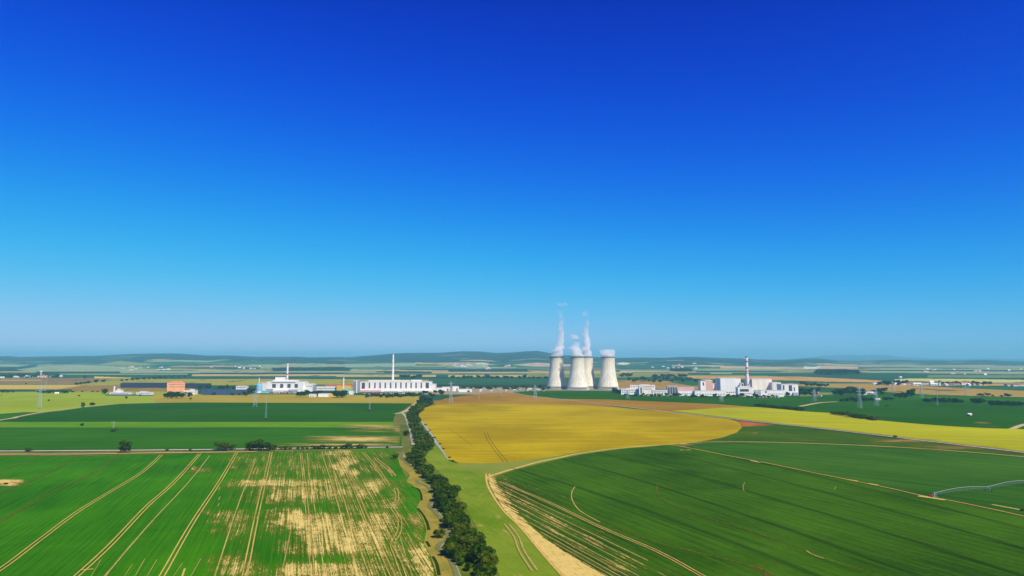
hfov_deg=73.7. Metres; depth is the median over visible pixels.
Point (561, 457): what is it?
pivot edge track
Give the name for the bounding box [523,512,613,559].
sown row gap
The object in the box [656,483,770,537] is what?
wheel arc
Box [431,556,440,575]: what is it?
channel bank
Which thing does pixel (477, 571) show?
hedgerow tree
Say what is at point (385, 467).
tyre tracks
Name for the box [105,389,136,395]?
factory
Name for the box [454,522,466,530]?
hedgerow tree
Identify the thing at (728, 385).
reactor hall
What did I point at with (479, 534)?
hedgerow tree
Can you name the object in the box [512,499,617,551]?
sown row gap
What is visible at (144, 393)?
factory
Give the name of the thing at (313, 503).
tyre tracks
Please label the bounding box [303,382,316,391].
service building
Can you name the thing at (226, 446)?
roadside bush
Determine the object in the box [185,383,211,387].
solar array
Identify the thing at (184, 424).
pale green strip
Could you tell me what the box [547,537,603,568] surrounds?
sown row gap
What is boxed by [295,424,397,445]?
dry crop patch
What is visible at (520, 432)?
golden field
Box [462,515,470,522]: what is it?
hedgerow tree
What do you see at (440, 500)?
hedgerow tree
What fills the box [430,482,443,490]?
hedgerow tree
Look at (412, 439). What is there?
farm track
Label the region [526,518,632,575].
sown row gap
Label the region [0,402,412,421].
dark green field
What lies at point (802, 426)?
road
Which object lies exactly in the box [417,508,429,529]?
channel bank
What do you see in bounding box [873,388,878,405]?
electricity pylon
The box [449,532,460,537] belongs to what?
hedgerow tree
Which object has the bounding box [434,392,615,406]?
rusty field
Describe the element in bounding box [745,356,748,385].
chimney
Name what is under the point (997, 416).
green field
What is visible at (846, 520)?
tyre tracks
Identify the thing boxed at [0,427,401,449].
green field
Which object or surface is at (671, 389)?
office block
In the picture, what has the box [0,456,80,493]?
tyre tracks
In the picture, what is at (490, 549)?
hedgerow tree
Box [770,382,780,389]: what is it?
stepped hall
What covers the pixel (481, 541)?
hedgerow tree
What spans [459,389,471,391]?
white shed
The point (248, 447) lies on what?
roadside bush
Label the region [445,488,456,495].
hedgerow tree
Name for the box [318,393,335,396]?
warehouse
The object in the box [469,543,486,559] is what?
hedgerow tree
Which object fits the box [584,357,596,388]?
cooling tower
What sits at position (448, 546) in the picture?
hedgerow tree
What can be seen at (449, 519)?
hedgerow tree
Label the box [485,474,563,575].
pivot outer track
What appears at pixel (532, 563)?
tyre tracks
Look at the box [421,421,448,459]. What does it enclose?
farm road
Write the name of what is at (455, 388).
white shed
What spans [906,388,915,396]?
field tree
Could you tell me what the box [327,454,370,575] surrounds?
tyre tracks
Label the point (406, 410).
field edge track
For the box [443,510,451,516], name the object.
hedgerow tree
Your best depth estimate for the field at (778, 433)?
1014.22 m
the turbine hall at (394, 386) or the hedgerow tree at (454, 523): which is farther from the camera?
the turbine hall at (394, 386)
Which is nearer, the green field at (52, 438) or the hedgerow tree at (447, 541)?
the hedgerow tree at (447, 541)
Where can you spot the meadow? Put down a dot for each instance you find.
(490, 517)
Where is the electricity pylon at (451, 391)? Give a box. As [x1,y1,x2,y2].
[449,382,454,402]
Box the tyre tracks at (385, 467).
[374,458,395,475]
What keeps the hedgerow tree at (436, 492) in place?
on the stream verge
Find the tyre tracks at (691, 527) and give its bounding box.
[512,468,821,575]
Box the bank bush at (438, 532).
[433,529,445,537]
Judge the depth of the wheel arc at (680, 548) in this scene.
427.14 m
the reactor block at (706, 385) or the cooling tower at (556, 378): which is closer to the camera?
the reactor block at (706, 385)
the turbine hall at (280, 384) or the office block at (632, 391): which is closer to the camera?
the office block at (632, 391)
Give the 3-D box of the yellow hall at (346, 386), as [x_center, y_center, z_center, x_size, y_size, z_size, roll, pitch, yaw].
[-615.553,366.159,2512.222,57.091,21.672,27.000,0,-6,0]
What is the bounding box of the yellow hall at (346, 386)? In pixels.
[337,384,352,390]
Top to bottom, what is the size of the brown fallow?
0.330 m
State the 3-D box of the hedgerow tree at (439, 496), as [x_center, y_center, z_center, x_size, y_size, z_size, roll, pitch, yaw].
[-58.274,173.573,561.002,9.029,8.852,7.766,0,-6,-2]
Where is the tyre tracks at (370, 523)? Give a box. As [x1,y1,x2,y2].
[336,455,395,575]
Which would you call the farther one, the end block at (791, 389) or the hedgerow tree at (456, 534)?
the end block at (791, 389)
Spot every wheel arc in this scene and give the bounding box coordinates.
[571,486,599,521]
[601,522,762,569]
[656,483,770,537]
[721,522,873,572]
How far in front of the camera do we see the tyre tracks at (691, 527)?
474.12 m
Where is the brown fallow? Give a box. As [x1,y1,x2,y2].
[565,399,745,411]
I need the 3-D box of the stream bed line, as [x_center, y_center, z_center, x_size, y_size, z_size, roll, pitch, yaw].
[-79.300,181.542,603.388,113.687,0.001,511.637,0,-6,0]
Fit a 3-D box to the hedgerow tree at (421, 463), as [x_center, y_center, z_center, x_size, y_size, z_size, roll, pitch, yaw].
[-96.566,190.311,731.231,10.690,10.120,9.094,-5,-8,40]
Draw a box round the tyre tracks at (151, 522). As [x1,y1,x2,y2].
[104,455,209,575]
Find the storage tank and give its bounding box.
[256,384,261,392]
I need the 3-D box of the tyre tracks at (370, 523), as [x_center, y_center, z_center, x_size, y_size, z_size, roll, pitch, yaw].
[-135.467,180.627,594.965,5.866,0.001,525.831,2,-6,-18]
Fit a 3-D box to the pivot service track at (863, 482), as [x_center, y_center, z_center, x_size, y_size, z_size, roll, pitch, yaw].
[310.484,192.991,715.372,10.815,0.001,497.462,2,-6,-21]
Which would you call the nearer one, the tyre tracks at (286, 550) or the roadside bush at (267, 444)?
the tyre tracks at (286, 550)
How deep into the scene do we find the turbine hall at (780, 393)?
2093.46 m
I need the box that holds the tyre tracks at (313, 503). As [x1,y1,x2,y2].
[307,453,323,564]
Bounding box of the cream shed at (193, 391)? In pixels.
[183,389,197,394]
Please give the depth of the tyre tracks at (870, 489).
610.35 m
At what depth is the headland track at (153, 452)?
863.96 m
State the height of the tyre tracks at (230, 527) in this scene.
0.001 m
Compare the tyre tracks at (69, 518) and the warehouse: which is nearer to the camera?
the tyre tracks at (69, 518)
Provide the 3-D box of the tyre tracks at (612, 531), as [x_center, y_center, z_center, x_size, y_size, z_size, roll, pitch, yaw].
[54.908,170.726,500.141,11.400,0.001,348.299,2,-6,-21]
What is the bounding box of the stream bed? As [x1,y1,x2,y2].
[400,452,459,575]
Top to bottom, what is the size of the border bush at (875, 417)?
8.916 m
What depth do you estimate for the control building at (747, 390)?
2119.84 m
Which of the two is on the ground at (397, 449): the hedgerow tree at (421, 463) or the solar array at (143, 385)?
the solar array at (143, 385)
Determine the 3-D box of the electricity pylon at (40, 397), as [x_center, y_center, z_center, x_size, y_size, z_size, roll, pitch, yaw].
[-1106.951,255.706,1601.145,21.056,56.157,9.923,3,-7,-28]
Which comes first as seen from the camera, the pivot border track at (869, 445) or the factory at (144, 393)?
the pivot border track at (869, 445)
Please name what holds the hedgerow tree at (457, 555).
on the stream verge
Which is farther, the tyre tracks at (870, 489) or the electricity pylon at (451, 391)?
the electricity pylon at (451, 391)
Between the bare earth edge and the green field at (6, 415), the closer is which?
the bare earth edge
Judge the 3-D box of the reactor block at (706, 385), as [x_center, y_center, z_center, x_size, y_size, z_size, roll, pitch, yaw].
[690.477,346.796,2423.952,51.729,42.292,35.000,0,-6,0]
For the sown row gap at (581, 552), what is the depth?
418.57 m
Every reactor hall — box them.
[716,378,743,394]
[745,379,771,392]
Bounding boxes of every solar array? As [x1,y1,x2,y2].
[120,383,166,387]
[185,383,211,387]
[202,389,246,394]
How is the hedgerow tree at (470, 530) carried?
on the stream verge
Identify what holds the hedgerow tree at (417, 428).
on the stream verge
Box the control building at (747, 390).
[735,383,752,395]
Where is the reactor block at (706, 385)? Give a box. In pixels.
[698,380,714,389]
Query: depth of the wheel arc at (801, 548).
428.22 m
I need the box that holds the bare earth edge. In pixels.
[489,475,670,575]
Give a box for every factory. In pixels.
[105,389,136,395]
[136,391,153,395]
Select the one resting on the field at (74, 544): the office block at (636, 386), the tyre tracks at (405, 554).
the tyre tracks at (405, 554)
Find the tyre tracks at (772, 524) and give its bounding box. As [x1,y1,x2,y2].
[561,458,920,575]
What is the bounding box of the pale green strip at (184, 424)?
[0,422,392,426]
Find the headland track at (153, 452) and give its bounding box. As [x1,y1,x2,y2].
[0,451,255,454]
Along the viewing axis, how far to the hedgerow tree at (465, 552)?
402.48 m
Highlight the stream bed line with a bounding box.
[404,458,460,575]
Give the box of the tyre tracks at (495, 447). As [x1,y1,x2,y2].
[484,432,507,461]
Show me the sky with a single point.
(754, 179)
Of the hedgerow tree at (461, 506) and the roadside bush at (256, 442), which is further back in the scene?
the roadside bush at (256, 442)
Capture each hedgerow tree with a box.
[407,454,420,458]
[412,448,421,453]
[413,426,422,429]
[413,438,425,442]
[414,443,426,448]
[414,458,426,463]
[416,452,427,457]
[417,461,425,466]
[420,468,431,476]
[430,474,442,480]
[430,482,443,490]
[433,489,446,497]
[436,493,445,500]
[438,484,451,492]
[438,498,452,502]
[439,501,447,511]
[442,542,459,553]
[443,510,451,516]
[443,515,457,527]
[444,539,457,544]
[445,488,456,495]
[447,490,457,498]
[448,546,460,555]
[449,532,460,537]
[450,521,458,526]
[451,485,460,492]
[452,552,462,561]
[453,501,467,510]
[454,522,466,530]
[456,515,464,522]
[456,557,464,564]
[457,534,479,548]
[459,548,470,560]
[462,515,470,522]
[463,527,476,533]
[464,562,471,570]
[469,531,485,538]
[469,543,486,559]
[473,567,480,575]
[476,538,486,545]
[478,551,498,565]
[478,563,497,574]
[485,546,495,553]
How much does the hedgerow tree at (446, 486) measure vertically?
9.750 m
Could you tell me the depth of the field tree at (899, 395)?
2012.03 m
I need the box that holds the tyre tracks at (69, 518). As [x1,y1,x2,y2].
[0,455,159,570]
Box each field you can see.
[0,392,155,420]
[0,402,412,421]
[0,412,36,419]
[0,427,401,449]
[0,449,435,575]
[50,391,183,411]
[418,404,741,462]
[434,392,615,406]
[491,445,1023,575]
[514,391,837,410]
[673,407,1023,451]
[688,442,1023,516]
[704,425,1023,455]
[800,394,1023,428]
[872,395,1023,401]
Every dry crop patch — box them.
[191,450,433,575]
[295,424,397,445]
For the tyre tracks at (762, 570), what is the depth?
383.86 m
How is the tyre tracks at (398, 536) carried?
on the field at (74, 544)
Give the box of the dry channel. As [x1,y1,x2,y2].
[398,454,453,575]
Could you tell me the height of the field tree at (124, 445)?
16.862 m
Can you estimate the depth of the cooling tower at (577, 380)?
2555.24 m
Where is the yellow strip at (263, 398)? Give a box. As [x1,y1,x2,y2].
[131,394,419,404]
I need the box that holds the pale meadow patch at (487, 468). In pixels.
[458,452,587,473]
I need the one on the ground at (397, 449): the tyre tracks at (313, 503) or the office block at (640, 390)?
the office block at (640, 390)
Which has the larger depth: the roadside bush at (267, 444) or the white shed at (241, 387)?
the white shed at (241, 387)
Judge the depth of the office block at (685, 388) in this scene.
2346.12 m
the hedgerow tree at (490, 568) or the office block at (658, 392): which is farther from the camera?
the office block at (658, 392)
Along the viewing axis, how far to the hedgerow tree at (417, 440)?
925.89 m
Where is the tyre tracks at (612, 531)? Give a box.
[500,481,704,575]
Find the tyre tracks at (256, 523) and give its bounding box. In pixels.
[242,452,272,575]
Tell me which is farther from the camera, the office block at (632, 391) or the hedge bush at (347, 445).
the office block at (632, 391)
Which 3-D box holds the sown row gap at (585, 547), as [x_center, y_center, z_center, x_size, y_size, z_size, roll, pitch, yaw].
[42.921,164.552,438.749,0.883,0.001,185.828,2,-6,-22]
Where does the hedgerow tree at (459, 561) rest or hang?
on the stream verge
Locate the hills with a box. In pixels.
[0,351,1023,399]
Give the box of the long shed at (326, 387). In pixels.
[317,386,336,389]
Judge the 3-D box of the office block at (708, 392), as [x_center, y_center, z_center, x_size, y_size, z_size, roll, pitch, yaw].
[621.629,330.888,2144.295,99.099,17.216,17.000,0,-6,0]
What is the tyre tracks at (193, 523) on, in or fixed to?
on the field at (74, 544)
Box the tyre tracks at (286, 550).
[279,525,291,575]
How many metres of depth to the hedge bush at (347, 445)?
904.57 m
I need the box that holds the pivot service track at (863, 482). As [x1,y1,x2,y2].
[669,444,1022,515]
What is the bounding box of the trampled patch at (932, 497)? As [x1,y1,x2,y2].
[919,495,945,499]
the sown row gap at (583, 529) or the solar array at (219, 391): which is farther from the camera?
the solar array at (219, 391)
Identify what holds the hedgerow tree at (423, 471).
on the stream verge
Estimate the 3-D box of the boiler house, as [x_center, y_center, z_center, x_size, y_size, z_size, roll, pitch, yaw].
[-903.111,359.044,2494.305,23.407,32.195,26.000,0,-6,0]
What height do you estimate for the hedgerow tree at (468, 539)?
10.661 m
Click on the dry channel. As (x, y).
(434, 522)
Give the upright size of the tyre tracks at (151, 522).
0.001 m
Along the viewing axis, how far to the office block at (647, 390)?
2210.24 m
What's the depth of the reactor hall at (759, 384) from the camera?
2300.93 m
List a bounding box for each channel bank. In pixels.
[411,487,422,499]
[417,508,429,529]
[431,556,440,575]
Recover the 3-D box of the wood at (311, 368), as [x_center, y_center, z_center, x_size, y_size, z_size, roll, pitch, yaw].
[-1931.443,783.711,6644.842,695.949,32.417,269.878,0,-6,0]
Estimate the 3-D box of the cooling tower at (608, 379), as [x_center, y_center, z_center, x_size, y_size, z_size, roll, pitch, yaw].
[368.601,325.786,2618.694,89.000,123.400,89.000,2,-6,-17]
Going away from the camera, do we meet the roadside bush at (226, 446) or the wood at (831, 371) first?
the roadside bush at (226, 446)
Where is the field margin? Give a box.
[393,410,411,452]
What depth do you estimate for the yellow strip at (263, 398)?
1963.82 m
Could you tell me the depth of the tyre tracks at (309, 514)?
539.24 m
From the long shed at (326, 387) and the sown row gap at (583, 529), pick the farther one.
the long shed at (326, 387)
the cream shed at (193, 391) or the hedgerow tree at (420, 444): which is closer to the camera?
the hedgerow tree at (420, 444)
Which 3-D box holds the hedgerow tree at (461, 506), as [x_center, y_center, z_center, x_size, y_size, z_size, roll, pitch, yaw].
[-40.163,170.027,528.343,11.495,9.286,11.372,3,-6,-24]
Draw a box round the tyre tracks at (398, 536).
[390,488,406,575]
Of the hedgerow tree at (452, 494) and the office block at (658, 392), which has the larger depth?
the office block at (658, 392)
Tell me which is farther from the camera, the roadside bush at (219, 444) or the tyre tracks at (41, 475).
the roadside bush at (219, 444)
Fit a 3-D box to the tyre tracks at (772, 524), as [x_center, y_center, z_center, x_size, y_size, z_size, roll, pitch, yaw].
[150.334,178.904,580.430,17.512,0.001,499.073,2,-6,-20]
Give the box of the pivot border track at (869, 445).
[681,442,1023,456]
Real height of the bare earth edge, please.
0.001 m
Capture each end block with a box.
[353,380,359,392]
[777,384,798,394]
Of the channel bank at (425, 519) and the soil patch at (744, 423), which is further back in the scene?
the soil patch at (744, 423)
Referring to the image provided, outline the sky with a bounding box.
[0,0,1023,359]
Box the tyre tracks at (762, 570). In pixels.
[749,565,774,575]
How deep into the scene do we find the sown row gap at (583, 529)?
473.19 m
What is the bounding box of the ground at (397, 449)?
[0,400,1023,575]
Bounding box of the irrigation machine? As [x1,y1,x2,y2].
[932,480,1023,496]
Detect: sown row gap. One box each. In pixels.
[507,486,637,546]
[511,494,646,559]
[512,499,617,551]
[515,503,646,569]
[516,506,627,563]
[517,499,629,554]
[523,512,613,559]
[524,515,638,575]
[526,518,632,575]
[529,522,627,575]
[535,527,623,575]
[541,532,619,575]
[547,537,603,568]
[555,543,612,575]
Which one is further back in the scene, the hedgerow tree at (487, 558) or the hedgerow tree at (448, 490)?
the hedgerow tree at (448, 490)
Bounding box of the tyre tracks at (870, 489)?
[685,448,1021,528]
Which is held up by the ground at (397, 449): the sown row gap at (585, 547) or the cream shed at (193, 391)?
the cream shed at (193, 391)
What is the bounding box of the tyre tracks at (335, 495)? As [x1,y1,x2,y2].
[321,453,357,569]
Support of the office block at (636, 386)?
on the ground at (397, 449)
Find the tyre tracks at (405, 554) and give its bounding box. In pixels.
[400,537,412,575]
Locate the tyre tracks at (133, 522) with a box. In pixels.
[74,454,200,575]
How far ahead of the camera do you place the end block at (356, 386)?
2331.40 m
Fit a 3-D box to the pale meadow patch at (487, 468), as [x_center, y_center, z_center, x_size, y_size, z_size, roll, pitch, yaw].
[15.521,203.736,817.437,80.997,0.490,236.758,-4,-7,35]
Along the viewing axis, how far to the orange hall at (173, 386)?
2430.41 m
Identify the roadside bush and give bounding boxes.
[212,442,224,449]
[222,443,230,450]
[245,442,255,450]
[247,439,263,449]
[261,442,274,450]
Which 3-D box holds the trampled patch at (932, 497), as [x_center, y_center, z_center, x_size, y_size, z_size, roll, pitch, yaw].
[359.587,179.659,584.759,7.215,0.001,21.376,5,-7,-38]
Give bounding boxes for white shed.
[236,386,248,388]
[452,386,458,390]
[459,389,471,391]
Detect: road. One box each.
[37,447,370,450]
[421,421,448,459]
[460,392,1023,452]
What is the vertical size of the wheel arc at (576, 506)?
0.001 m
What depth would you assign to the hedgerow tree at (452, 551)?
407.16 m
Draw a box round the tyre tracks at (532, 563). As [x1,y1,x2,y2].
[504,523,537,569]
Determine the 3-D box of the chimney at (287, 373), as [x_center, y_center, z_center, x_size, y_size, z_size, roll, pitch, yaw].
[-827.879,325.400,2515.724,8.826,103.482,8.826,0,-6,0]
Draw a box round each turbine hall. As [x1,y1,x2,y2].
[266,377,306,391]
[360,380,436,391]
[754,390,783,396]
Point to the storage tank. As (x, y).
(258, 388)
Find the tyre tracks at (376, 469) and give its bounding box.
[362,452,389,484]
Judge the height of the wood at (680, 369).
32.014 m
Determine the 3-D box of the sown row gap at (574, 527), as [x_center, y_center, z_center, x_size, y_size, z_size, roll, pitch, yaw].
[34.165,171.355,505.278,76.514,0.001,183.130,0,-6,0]
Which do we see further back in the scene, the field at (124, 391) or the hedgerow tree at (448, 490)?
the field at (124, 391)
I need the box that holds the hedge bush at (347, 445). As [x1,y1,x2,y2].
[343,443,351,448]
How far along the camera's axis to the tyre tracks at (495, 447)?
900.07 m
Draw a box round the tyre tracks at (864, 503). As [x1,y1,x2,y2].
[645,449,1023,548]
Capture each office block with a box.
[620,388,637,394]
[629,384,654,389]
[638,386,642,394]
[643,387,652,394]
[652,390,666,394]
[666,386,677,394]
[677,390,693,395]
[678,387,693,389]
[693,390,725,395]
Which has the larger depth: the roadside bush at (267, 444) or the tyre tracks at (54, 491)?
the roadside bush at (267, 444)
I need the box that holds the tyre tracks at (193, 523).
[159,452,237,575]
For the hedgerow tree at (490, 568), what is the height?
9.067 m
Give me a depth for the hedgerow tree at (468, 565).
384.11 m
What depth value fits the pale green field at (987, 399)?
2057.44 m
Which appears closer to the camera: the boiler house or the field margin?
the field margin
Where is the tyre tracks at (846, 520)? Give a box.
[596,452,1022,575]
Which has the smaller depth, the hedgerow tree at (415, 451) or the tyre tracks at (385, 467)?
the tyre tracks at (385, 467)
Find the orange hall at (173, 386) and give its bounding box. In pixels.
[167,381,184,391]
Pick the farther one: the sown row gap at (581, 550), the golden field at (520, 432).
the golden field at (520, 432)
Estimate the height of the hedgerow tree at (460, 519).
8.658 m
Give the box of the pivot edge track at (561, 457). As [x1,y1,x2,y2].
[487,444,671,478]
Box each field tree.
[117,440,131,452]
[893,392,903,397]
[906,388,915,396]
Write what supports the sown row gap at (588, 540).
on the bare earth edge
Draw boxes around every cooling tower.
[546,357,566,388]
[566,357,589,389]
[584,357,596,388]
[597,357,618,389]
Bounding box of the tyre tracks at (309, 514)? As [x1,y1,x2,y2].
[300,455,314,575]
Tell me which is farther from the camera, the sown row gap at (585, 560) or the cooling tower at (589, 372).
the cooling tower at (589, 372)
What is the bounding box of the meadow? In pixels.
[425,443,660,575]
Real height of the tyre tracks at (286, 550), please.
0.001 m
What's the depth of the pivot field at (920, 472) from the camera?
753.07 m
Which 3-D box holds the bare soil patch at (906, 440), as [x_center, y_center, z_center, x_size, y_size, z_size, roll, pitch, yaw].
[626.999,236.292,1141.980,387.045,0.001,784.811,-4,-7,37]
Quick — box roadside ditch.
[706,416,1023,453]
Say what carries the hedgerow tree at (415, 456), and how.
on the stream verge
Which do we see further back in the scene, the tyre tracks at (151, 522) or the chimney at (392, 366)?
the chimney at (392, 366)
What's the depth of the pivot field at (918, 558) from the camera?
503.35 m
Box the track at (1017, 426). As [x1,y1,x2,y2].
[1009,424,1023,428]
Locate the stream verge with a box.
[398,422,498,575]
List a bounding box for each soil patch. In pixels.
[734,420,773,426]
[885,422,987,448]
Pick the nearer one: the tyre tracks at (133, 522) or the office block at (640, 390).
the tyre tracks at (133, 522)
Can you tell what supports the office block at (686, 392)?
on the ground at (397, 449)
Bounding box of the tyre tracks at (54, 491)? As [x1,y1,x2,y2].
[0,456,120,522]
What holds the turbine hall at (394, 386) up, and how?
on the ground at (397, 449)
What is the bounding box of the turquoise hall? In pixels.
[343,389,353,394]
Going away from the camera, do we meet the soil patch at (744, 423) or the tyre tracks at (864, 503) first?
the tyre tracks at (864, 503)
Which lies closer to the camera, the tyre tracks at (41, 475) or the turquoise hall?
the tyre tracks at (41, 475)
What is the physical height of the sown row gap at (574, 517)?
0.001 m
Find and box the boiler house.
[261,382,266,390]
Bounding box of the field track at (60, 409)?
[1,402,157,419]
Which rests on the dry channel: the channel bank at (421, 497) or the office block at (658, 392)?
the channel bank at (421, 497)
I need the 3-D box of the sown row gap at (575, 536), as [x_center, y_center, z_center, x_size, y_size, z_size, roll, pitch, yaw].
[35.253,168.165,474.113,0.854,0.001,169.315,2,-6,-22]
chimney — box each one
[286,362,288,379]
[392,354,393,379]
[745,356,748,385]
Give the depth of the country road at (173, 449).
882.59 m
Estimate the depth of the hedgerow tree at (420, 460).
752.37 m
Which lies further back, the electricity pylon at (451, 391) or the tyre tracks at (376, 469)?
the electricity pylon at (451, 391)
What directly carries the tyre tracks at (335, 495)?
on the field at (74, 544)
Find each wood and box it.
[273,367,351,369]
[670,368,691,370]
[813,369,861,374]
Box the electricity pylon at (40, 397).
[37,385,45,408]
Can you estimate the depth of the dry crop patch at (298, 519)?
478.80 m
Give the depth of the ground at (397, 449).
888.23 m
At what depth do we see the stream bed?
482.28 m
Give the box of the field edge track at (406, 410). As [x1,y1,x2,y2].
[394,402,416,413]
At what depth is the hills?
5923.31 m
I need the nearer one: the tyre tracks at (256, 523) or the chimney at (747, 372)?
the tyre tracks at (256, 523)
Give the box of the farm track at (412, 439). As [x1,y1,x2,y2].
[402,413,414,443]
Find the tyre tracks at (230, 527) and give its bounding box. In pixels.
[214,462,254,575]
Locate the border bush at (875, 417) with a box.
[869,416,881,419]
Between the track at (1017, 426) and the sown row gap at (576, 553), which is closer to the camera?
the sown row gap at (576, 553)
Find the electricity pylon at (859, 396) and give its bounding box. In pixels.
[856,386,862,408]
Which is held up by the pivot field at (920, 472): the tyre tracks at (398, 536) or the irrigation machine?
the irrigation machine
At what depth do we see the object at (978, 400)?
1791.46 m
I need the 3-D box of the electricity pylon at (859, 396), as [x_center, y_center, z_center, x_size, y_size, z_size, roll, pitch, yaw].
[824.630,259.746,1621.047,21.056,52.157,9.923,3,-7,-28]
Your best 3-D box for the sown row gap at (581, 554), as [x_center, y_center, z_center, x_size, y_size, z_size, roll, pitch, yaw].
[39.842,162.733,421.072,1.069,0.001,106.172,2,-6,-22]
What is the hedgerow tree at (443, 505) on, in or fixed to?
on the stream verge
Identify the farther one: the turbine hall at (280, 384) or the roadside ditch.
the turbine hall at (280, 384)
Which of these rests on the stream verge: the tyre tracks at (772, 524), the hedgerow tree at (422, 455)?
the hedgerow tree at (422, 455)

